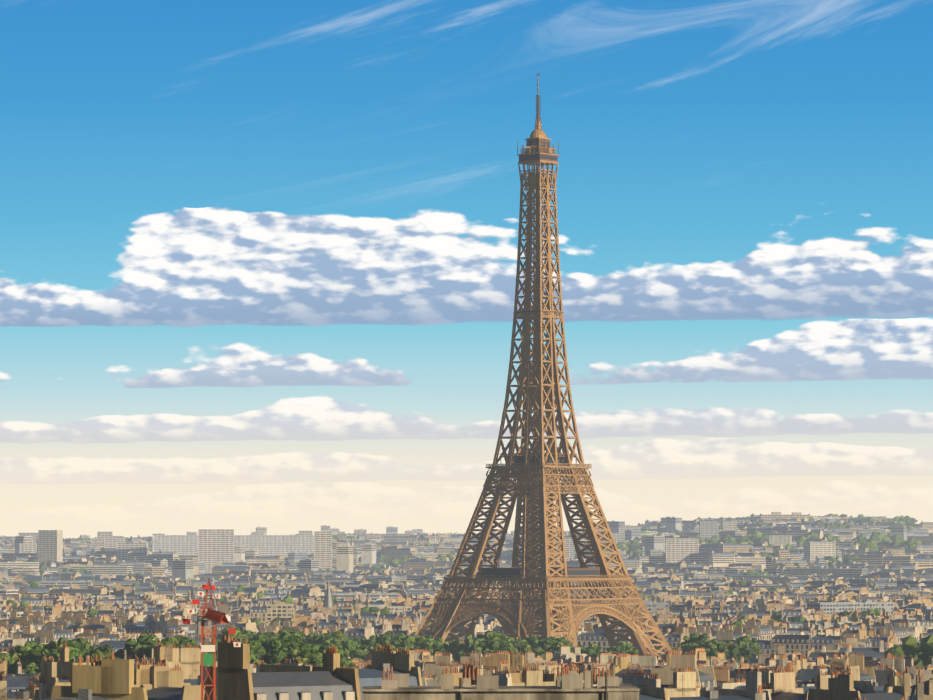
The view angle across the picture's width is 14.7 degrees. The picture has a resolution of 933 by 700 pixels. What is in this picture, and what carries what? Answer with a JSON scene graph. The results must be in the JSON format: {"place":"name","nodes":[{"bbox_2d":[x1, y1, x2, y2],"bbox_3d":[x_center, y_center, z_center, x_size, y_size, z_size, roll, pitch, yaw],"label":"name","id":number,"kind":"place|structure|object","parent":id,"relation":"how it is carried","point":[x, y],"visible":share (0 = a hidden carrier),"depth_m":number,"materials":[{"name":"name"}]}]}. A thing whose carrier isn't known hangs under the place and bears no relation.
{"place":"outdoors","nodes":[
{"label":"outdoors","id":0,"kind":"place"},
{"bbox_2d":[0,0,932,538],"label":"sky","id":1,"kind":"structure","parent":0,"point":[258,258],"materials":[{"name":"blue"}]},
{"bbox_2d":[384,533,932,569],"bbox_3d":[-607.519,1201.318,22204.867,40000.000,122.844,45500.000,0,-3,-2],"label":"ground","id":2,"kind":"structure","parent":0,"point":[928,539],"depth_m":7475.26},
{"bbox_2d":[177,579,240,699],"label":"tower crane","id":3,"kind":"object","parent":2,"relation":"on","point":[208,619],"visible":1,"depth_m":422.86,"materials":[{"name":"red metal"}]},
{"bbox_2d":[0,512,903,699],"bbox_3d":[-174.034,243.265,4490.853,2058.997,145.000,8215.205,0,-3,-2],"label":"buildings","id":4,"kind":"structure","parent":2,"relation":"on","point":[237,678],"depth_m":438.80,"materials":[{"name":"beige concrete"}]},
{"bbox_2d":[0,513,932,686],"bbox_3d":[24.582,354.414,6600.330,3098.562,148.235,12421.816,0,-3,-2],"label":"trees","id":5,"kind":"object","parent":2,"relation":"on","point":[283,644],"visible":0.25,"depth_m":1692.10,"materials":[{"name":"green plant"}]},
{"bbox_2d":[0,514,932,699],"bbox_3d":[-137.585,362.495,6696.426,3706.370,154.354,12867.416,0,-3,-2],"label":"city","id":6,"kind":"object","parent":2,"relation":"on","point":[824,651],"visible":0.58,"depth_m":2648.31,"materials":[{"name":"beige stone"}]},
{"bbox_2d":[413,72,671,659],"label":"tower","id":7,"kind":"structure","parent":2,"relation":"on","point":[539,491],"depth_m":1890.10,"materials":[{"name":"metal"}]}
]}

